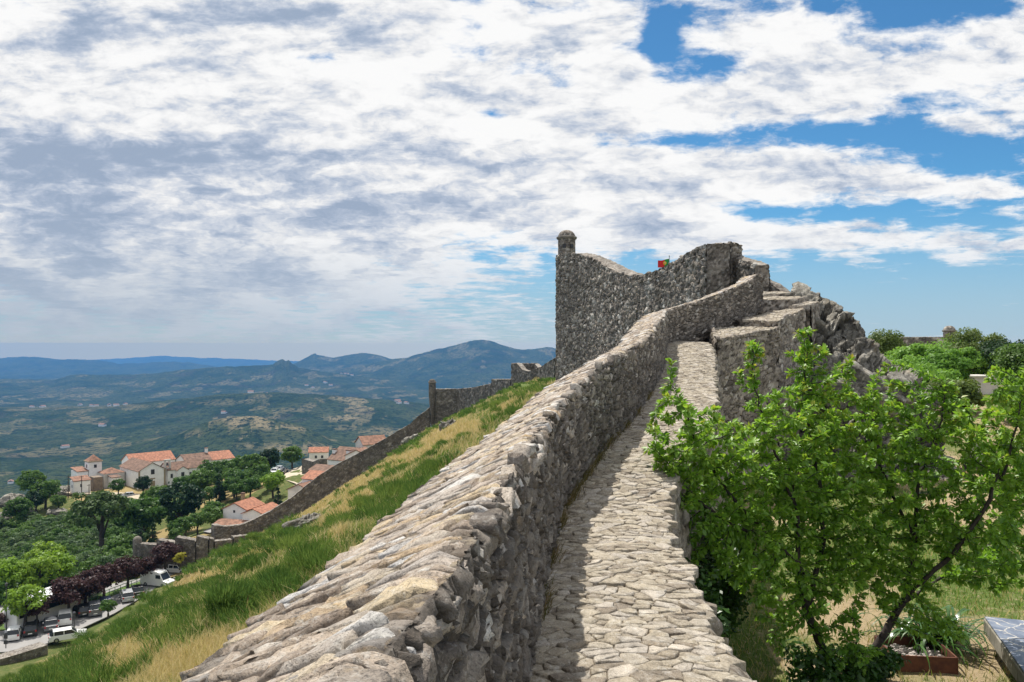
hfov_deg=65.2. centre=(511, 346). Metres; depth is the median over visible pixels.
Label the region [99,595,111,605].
parked car
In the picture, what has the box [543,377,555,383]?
broom bush
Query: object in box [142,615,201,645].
broom bush
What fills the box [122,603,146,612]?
broom bush
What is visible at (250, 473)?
broadleaf tree
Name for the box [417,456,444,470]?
broom bush
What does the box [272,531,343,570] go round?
broom bush
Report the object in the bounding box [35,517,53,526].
scrub tree
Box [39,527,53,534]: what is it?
scrub tree
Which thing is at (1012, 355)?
garden tree
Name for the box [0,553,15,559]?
scrub tree
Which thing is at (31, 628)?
parked car
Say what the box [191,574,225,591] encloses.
broom bush
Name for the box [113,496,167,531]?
broadleaf tree
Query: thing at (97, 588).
purple plum tree
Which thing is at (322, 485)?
curtain wall
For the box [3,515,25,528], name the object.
scrub tree
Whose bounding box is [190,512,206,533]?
broadleaf tree
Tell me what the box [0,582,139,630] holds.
grass verge
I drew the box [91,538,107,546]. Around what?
scrub tree
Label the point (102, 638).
broom bush
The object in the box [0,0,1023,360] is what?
sky
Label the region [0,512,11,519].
boulder
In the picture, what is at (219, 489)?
cypress tree
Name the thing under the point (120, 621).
broom bush
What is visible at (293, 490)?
town house
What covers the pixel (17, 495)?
boulder
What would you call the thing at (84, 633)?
broom bush
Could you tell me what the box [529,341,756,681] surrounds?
wall walk
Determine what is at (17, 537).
scrub tree
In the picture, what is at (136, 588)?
parked car
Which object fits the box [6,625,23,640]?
parked car
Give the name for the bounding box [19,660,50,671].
broom bush
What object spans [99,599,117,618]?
tree
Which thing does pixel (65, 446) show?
village house
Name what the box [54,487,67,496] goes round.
boulder
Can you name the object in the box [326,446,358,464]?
town house
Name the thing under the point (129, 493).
parked car
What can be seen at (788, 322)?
stair landing
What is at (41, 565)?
lime green tree
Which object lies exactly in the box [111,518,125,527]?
scrub tree
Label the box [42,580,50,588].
scrub tree
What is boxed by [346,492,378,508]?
broom bush
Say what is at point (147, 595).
broom bush
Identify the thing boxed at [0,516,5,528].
scrub tree
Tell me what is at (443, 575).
rampart parapet
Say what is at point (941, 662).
steel planter
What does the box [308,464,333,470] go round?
town house
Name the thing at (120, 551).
scrub tree
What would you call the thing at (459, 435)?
broom bush
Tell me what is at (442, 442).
broom bush
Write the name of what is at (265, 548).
broom bush
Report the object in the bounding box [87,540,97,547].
scrub tree
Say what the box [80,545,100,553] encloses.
scrub tree
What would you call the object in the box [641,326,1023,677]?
plum tree
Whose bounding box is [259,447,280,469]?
dark evergreen
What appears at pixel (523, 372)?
open tower
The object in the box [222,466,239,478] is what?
broadleaf tree
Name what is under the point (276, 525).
broom bush
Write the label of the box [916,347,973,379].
garden tree
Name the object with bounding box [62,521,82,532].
scrub tree
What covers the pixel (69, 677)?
broom bush
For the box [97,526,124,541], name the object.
scrub tree
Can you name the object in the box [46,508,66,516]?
boulder
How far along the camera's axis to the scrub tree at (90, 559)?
147.56 m
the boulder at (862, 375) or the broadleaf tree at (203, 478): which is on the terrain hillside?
the broadleaf tree at (203, 478)
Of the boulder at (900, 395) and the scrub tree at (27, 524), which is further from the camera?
the scrub tree at (27, 524)
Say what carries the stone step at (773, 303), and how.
on the rock outcrop
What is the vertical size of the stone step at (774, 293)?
1.662 m
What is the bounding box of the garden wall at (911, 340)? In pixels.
[882,337,945,352]
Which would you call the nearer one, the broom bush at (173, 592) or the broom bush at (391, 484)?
the broom bush at (173, 592)
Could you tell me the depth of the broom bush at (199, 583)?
27.81 m
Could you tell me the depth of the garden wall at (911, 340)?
79.45 m
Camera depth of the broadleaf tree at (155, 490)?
211.16 m
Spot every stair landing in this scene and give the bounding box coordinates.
[709,326,779,485]
[736,308,806,462]
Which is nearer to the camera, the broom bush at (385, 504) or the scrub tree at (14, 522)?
the broom bush at (385, 504)
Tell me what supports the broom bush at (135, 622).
on the terrain hillside
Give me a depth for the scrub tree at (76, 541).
185.30 m
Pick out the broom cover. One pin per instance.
(220, 551)
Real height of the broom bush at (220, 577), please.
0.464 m
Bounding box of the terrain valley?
[0,340,555,497]
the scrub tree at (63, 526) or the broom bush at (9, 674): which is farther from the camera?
the scrub tree at (63, 526)
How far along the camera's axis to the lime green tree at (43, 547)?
164.74 m
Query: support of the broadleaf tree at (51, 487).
on the terrain hillside
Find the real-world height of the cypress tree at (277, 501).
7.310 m
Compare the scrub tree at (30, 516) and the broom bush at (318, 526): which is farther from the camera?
the scrub tree at (30, 516)
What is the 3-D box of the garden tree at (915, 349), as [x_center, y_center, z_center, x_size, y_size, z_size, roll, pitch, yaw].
[23.325,1.542,45.887,3.770,3.470,3.412,0,0,22]
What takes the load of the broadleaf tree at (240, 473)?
on the terrain hillside
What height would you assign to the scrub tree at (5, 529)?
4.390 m
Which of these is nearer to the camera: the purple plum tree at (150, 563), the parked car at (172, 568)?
the purple plum tree at (150, 563)
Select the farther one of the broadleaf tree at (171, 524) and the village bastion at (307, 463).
the village bastion at (307, 463)
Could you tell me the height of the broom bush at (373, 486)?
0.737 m
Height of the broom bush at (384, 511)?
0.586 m
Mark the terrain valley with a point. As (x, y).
(176, 405)
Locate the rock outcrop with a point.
(840, 332)
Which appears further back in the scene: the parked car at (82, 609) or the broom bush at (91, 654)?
the parked car at (82, 609)
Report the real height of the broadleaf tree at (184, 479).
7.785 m
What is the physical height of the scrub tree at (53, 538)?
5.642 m
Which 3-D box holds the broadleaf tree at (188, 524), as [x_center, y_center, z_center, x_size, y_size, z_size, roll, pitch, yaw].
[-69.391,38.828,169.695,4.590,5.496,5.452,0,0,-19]
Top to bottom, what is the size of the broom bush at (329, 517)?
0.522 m
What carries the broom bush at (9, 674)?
on the terrain hillside
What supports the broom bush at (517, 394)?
on the terrain hillside
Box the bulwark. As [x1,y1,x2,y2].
[133,534,248,572]
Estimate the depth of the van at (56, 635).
108.39 m
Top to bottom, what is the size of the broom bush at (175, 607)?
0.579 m
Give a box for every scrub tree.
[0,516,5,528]
[0,527,17,535]
[0,532,9,540]
[0,546,10,552]
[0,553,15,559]
[0,580,9,603]
[1,550,20,556]
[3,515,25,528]
[5,531,34,545]
[5,541,31,551]
[6,526,30,536]
[13,520,35,530]
[17,543,33,555]
[21,529,39,538]
[23,512,38,521]
[34,524,51,535]
[34,532,59,543]
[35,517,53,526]
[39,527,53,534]
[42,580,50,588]
[45,527,69,540]
[50,515,67,523]
[51,524,68,529]
[56,531,78,540]
[61,510,81,522]
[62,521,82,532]
[62,543,84,555]
[65,526,84,535]
[65,538,87,544]
[66,567,77,577]
[71,543,88,547]
[74,550,97,566]
[76,527,90,535]
[76,557,100,574]
[77,514,99,528]
[77,531,91,535]
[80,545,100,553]
[82,554,103,569]
[83,532,98,542]
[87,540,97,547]
[91,523,115,538]
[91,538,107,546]
[93,545,106,557]
[94,554,118,569]
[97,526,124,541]
[100,546,132,563]
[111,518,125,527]
[119,530,147,544]
[125,522,150,532]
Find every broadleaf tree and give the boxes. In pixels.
[1,496,33,516]
[14,470,46,490]
[27,479,62,508]
[49,494,66,507]
[102,532,136,555]
[108,478,125,493]
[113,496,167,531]
[139,490,153,499]
[143,485,169,505]
[165,511,187,523]
[165,519,176,531]
[168,527,185,539]
[172,475,188,492]
[173,515,195,535]
[187,468,214,488]
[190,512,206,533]
[197,460,216,484]
[198,506,222,524]
[199,500,225,519]
[202,486,216,500]
[212,473,223,483]
[213,459,236,469]
[213,466,222,481]
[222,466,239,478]
[223,476,242,497]
[225,469,249,480]
[227,483,237,499]
[230,455,248,469]
[235,483,247,493]
[238,453,268,469]
[238,476,261,497]
[243,469,253,479]
[248,463,270,475]
[259,471,276,490]
[281,445,304,468]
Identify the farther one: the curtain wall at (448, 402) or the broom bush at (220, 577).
the curtain wall at (448, 402)
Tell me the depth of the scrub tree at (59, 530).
196.32 m
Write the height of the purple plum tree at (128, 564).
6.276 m
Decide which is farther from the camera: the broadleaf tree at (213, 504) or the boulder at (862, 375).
the broadleaf tree at (213, 504)
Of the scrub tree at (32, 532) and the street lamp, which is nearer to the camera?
the street lamp
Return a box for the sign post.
[4,630,7,647]
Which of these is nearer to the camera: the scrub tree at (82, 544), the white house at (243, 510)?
the white house at (243, 510)
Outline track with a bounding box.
[66,492,139,498]
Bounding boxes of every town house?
[286,481,310,498]
[300,470,324,482]
[308,447,328,463]
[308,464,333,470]
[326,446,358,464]
[344,447,366,459]
[354,435,385,447]
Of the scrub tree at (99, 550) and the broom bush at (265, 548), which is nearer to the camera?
the broom bush at (265, 548)
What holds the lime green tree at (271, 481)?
on the terrain hillside
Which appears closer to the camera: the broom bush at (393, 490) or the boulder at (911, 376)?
the boulder at (911, 376)
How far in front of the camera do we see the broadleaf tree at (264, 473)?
207.37 m
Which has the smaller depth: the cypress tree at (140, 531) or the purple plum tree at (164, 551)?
the purple plum tree at (164, 551)
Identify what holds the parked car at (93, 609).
on the car park
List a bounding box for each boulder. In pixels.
[0,494,22,506]
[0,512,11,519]
[1,493,24,497]
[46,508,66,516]
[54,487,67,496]
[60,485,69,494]
[282,512,321,528]
[401,433,417,444]
[439,418,455,430]
[816,359,894,422]
[879,371,916,417]
[895,368,922,395]
[917,386,939,410]
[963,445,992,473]
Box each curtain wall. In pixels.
[211,407,430,539]
[430,379,511,425]
[537,358,555,377]
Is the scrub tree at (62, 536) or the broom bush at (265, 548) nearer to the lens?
the broom bush at (265, 548)
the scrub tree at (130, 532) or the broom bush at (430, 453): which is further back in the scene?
the scrub tree at (130, 532)
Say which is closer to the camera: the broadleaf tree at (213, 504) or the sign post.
the sign post
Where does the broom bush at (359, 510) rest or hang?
on the terrain hillside
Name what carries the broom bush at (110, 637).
on the terrain hillside
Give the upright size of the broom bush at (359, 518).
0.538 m
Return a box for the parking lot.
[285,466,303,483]
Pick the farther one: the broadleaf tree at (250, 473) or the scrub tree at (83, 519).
the broadleaf tree at (250, 473)
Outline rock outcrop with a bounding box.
[753,281,965,479]
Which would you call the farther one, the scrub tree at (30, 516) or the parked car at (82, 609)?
the scrub tree at (30, 516)
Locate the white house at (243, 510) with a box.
[213,492,277,524]
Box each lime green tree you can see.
[0,556,38,588]
[0,584,48,627]
[17,555,60,586]
[23,540,66,558]
[35,550,77,584]
[172,552,186,569]
[259,469,285,498]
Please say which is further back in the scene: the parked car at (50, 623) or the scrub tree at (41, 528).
the scrub tree at (41, 528)
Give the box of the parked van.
[140,569,174,585]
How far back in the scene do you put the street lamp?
111.47 m
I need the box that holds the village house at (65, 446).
[60,444,69,447]
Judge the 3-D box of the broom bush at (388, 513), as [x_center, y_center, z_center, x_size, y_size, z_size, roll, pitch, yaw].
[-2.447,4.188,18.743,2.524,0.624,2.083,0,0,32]
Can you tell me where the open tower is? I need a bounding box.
[511,363,540,385]
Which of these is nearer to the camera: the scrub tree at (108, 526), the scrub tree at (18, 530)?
the scrub tree at (108, 526)
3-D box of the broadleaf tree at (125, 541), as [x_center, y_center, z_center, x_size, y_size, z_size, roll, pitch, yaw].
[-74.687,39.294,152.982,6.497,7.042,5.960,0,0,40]
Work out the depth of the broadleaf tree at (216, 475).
232.47 m
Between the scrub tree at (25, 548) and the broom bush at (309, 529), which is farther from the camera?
the scrub tree at (25, 548)
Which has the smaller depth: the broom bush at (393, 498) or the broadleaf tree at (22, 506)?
the broom bush at (393, 498)
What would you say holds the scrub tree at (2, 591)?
on the terrain hillside
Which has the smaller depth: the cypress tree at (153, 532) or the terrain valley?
the cypress tree at (153, 532)
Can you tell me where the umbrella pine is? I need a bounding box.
[65,490,131,545]
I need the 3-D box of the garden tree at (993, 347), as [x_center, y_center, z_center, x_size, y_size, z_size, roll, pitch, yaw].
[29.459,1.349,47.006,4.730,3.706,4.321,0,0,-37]
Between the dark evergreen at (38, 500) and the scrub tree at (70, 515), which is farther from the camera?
the dark evergreen at (38, 500)
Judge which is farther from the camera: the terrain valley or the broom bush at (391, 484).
the terrain valley
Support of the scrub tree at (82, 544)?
on the terrain hillside
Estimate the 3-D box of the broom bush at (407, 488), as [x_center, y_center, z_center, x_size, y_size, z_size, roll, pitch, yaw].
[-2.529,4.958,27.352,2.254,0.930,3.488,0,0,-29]
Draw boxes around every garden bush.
[868,328,910,356]
[889,354,922,369]
[909,334,981,349]
[927,378,986,411]
[943,327,1006,352]
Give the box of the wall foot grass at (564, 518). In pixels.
[541,391,655,620]
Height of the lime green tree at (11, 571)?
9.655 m
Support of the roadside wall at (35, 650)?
on the terrain hillside
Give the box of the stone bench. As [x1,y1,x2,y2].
[984,617,1023,681]
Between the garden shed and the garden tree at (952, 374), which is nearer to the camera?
the garden tree at (952, 374)
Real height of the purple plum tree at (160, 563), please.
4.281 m
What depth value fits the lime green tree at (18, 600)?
111.62 m
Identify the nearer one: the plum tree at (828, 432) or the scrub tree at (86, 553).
the plum tree at (828, 432)
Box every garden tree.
[884,343,947,360]
[914,362,962,385]
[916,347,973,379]
[959,346,991,374]
[977,338,1023,380]
[989,342,1023,385]
[989,379,1023,411]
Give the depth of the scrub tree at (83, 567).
144.67 m
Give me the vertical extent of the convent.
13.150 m
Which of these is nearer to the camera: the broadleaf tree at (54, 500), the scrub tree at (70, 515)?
the scrub tree at (70, 515)
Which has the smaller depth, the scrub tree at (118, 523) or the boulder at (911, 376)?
the boulder at (911, 376)
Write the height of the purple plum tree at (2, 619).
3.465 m
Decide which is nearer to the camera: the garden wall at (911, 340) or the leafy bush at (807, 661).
the leafy bush at (807, 661)
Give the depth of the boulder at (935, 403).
24.63 m
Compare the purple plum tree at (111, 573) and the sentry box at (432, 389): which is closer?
the purple plum tree at (111, 573)
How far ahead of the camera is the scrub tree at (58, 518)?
208.89 m
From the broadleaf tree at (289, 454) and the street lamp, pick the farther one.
the broadleaf tree at (289, 454)
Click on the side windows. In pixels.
(52, 604)
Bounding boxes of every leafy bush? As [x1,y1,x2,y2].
[683,549,730,637]
[697,514,753,641]
[781,636,890,681]
[839,642,911,681]
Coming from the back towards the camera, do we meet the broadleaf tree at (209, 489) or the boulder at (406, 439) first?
the broadleaf tree at (209, 489)
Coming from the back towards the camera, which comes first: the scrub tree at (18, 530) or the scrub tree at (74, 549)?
the scrub tree at (18, 530)
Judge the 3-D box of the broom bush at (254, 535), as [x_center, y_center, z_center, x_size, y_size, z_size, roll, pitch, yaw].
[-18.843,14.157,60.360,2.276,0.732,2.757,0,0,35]
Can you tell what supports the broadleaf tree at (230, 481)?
on the terrain hillside
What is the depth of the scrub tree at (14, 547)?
189.77 m
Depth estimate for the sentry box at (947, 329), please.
79.41 m
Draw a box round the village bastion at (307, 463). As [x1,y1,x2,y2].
[302,458,326,473]
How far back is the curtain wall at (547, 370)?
104.00 m
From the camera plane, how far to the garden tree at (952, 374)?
39.43 m
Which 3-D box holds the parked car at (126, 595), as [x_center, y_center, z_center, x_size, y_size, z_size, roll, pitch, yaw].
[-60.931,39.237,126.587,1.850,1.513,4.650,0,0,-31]
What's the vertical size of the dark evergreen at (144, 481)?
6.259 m
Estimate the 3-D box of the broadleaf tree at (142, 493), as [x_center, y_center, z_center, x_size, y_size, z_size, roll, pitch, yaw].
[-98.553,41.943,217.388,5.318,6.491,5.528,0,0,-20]
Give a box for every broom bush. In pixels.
[0,661,43,680]
[2,643,120,681]
[10,670,31,680]
[11,661,72,681]
[13,654,58,679]
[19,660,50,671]
[52,671,87,681]
[53,641,168,681]
[69,629,112,640]
[97,633,116,644]
[98,636,118,650]
[99,631,112,640]
[100,614,133,641]
[102,610,162,637]
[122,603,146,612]
[135,585,187,607]
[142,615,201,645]
[144,595,164,606]
[153,594,210,621]
[162,585,195,602]
[187,574,219,588]
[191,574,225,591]
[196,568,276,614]
[200,592,276,628]
[203,568,240,589]
[207,550,275,575]
[226,539,254,556]
[244,529,271,539]
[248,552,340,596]
[249,525,311,555]
[249,558,307,582]
[271,521,283,529]
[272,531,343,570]
[280,524,320,534]
[287,529,369,572]
[289,565,319,579]
[291,523,331,540]
[321,511,357,520]
[322,513,354,529]
[335,510,354,519]
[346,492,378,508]
[351,487,365,493]
[352,502,383,514]
[353,505,379,522]
[363,508,394,528]
[367,479,389,495]
[367,500,397,517]
[372,475,417,494]
[373,480,422,500]
[374,500,400,517]
[383,494,399,503]
[387,465,409,474]
[394,490,414,505]
[397,477,428,495]
[410,473,430,484]
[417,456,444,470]
[422,472,439,483]
[424,448,440,457]
[436,439,449,446]
[454,432,469,438]
[489,398,509,405]
[489,403,521,416]
[515,390,530,397]
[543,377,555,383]
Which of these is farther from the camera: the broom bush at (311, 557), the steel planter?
the broom bush at (311, 557)
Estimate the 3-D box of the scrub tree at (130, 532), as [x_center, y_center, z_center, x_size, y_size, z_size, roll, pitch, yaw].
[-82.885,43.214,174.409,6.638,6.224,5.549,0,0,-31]
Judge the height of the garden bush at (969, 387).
2.173 m
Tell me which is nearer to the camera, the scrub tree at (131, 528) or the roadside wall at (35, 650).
the roadside wall at (35, 650)
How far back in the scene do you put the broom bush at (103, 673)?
16.04 m
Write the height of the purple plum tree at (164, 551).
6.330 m
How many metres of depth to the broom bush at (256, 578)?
19.33 m
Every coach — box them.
[4,592,87,628]
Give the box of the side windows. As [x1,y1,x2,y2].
[19,600,63,618]
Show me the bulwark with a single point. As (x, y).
(198, 547)
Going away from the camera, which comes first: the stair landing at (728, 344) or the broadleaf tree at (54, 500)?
the stair landing at (728, 344)
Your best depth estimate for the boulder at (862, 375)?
22.02 m
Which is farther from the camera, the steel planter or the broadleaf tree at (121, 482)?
the broadleaf tree at (121, 482)
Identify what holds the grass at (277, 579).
on the terrain hillside
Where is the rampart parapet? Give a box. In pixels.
[180,274,763,681]
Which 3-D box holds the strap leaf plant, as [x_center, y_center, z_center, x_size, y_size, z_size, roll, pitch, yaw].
[6.039,4.005,11.498,2.294,0.493,1.878,0,0,-29]
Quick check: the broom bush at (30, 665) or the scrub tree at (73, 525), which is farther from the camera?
the scrub tree at (73, 525)
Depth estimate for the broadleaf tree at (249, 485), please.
201.87 m
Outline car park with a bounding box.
[0,573,174,652]
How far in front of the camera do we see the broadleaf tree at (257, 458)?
234.15 m
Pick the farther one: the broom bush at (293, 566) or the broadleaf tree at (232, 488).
the broadleaf tree at (232, 488)
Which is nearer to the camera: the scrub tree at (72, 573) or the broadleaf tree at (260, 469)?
the scrub tree at (72, 573)
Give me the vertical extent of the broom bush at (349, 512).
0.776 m
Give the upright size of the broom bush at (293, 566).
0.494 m
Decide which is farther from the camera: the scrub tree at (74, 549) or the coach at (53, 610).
the scrub tree at (74, 549)
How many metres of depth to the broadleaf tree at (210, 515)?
162.52 m
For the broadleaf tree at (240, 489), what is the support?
on the terrain hillside
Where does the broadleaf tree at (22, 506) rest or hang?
on the terrain hillside
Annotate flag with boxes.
[658,259,668,267]
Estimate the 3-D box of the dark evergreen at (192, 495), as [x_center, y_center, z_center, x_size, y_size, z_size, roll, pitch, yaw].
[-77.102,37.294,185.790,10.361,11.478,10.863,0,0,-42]
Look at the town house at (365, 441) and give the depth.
205.88 m
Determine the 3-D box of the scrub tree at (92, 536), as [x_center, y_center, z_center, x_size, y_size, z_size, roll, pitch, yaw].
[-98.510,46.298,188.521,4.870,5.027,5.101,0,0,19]
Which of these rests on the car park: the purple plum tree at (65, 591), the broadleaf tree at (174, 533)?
the purple plum tree at (65, 591)
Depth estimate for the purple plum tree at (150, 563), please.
133.68 m
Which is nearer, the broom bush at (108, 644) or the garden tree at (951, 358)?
the broom bush at (108, 644)
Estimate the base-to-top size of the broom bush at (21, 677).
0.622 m
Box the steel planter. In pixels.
[874,635,957,674]
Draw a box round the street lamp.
[5,582,7,629]
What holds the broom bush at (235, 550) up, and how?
on the terrain hillside
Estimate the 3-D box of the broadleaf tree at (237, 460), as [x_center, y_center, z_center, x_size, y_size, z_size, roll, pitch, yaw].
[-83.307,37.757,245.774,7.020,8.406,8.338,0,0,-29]
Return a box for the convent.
[69,447,234,494]
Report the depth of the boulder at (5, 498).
230.24 m
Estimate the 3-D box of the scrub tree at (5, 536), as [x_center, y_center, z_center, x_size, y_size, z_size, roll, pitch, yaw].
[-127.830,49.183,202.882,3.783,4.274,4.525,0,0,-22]
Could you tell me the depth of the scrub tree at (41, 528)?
202.08 m
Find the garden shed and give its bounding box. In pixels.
[967,374,998,393]
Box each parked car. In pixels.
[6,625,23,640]
[23,621,38,636]
[43,616,57,631]
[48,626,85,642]
[58,608,72,625]
[77,603,88,616]
[88,600,101,616]
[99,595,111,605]
[119,588,134,601]
[122,492,134,495]
[130,584,144,596]
[163,563,181,572]
[275,465,283,471]
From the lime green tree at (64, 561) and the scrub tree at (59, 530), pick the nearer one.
the lime green tree at (64, 561)
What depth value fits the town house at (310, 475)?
177.37 m
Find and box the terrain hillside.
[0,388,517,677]
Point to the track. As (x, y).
(136, 496)
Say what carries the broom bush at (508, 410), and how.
on the terrain hillside
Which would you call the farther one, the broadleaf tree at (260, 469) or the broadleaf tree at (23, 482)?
the broadleaf tree at (23, 482)
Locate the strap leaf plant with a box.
[858,603,994,668]
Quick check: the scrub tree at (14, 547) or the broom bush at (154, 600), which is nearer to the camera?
the broom bush at (154, 600)
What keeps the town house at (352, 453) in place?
on the terrain hillside
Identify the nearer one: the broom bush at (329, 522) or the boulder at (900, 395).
the boulder at (900, 395)
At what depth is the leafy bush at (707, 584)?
8.63 m
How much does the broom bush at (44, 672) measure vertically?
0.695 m
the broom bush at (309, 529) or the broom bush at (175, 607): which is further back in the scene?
the broom bush at (309, 529)
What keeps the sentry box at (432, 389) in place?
attached to the curtain wall at (448, 402)
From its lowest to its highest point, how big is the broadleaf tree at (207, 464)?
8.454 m
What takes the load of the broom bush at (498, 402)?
on the terrain hillside
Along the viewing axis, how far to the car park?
115.45 m
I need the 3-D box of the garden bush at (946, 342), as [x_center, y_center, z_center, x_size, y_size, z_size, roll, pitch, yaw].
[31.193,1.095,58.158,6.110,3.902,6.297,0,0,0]
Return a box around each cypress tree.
[135,519,146,541]
[147,522,158,542]
[211,471,226,502]
[273,485,282,504]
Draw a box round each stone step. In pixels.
[757,295,808,314]
[762,291,789,295]
[788,301,819,360]
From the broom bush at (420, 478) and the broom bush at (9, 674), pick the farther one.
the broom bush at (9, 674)
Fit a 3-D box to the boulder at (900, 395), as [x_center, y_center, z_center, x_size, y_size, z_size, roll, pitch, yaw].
[10.858,1.401,23.381,1.582,1.352,1.625,0,0,42]
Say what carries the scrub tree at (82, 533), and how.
on the terrain hillside
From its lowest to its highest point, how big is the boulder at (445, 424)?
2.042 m
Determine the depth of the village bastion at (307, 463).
223.23 m
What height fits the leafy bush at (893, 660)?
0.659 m
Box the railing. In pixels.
[89,578,139,600]
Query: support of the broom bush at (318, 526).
on the terrain hillside
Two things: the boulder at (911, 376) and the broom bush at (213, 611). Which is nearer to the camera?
the broom bush at (213, 611)
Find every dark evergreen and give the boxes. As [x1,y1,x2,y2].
[25,488,49,512]
[133,475,152,491]
[158,481,207,518]
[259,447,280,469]
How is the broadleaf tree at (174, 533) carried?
on the terrain hillside
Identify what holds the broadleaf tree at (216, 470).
on the terrain hillside
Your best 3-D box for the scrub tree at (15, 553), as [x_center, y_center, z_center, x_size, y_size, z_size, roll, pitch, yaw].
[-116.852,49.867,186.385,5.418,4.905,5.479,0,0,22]
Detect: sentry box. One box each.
[428,379,435,421]
[556,230,576,254]
[942,326,955,341]
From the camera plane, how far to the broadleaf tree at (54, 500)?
223.27 m
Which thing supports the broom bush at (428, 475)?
on the terrain hillside
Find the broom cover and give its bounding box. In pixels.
[0,376,554,680]
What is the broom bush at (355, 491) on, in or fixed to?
on the terrain hillside
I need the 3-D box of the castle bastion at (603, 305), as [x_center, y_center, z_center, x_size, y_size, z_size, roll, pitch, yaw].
[6.014,-0.427,38.518,2.567,10.545,23.137,0,0,-16]
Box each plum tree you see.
[0,612,8,626]
[25,600,49,621]
[45,576,94,608]
[71,569,105,602]
[82,562,126,595]
[113,555,146,588]
[132,557,157,584]
[143,556,163,567]
[150,540,182,569]
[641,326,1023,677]
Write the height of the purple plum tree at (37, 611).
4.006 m
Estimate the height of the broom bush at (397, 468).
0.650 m
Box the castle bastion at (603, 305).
[555,241,790,379]
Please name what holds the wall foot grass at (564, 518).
on the wall walk
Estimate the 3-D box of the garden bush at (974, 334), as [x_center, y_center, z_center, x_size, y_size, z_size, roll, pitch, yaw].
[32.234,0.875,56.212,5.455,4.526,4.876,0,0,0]
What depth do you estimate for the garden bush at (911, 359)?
43.08 m
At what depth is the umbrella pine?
169.51 m
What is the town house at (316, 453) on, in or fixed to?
on the terrain hillside
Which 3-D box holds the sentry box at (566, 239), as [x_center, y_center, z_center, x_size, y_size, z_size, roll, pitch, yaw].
[3.458,-6.347,50.600,1.295,2.024,1.296,0,0,0]
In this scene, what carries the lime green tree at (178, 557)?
on the terrain hillside
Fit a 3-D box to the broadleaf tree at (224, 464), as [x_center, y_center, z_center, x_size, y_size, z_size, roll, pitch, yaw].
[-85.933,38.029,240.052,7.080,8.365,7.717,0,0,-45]
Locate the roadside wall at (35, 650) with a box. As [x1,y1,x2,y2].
[0,642,47,664]
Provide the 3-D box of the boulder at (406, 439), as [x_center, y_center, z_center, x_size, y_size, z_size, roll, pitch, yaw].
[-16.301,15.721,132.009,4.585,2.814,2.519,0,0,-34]
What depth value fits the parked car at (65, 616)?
114.35 m
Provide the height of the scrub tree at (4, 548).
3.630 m
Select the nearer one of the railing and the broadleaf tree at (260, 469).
the railing
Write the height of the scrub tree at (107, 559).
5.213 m
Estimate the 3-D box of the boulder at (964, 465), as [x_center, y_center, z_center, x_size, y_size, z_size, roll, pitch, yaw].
[14.023,3.474,23.952,0.948,1.320,1.226,0,0,-2]
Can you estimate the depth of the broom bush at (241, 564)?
25.16 m
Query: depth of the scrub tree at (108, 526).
190.16 m
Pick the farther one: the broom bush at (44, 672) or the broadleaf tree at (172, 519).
the broadleaf tree at (172, 519)
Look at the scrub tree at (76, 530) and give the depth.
198.36 m
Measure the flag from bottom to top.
0.694 m
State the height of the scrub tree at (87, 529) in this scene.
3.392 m
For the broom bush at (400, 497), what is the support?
on the terrain hillside

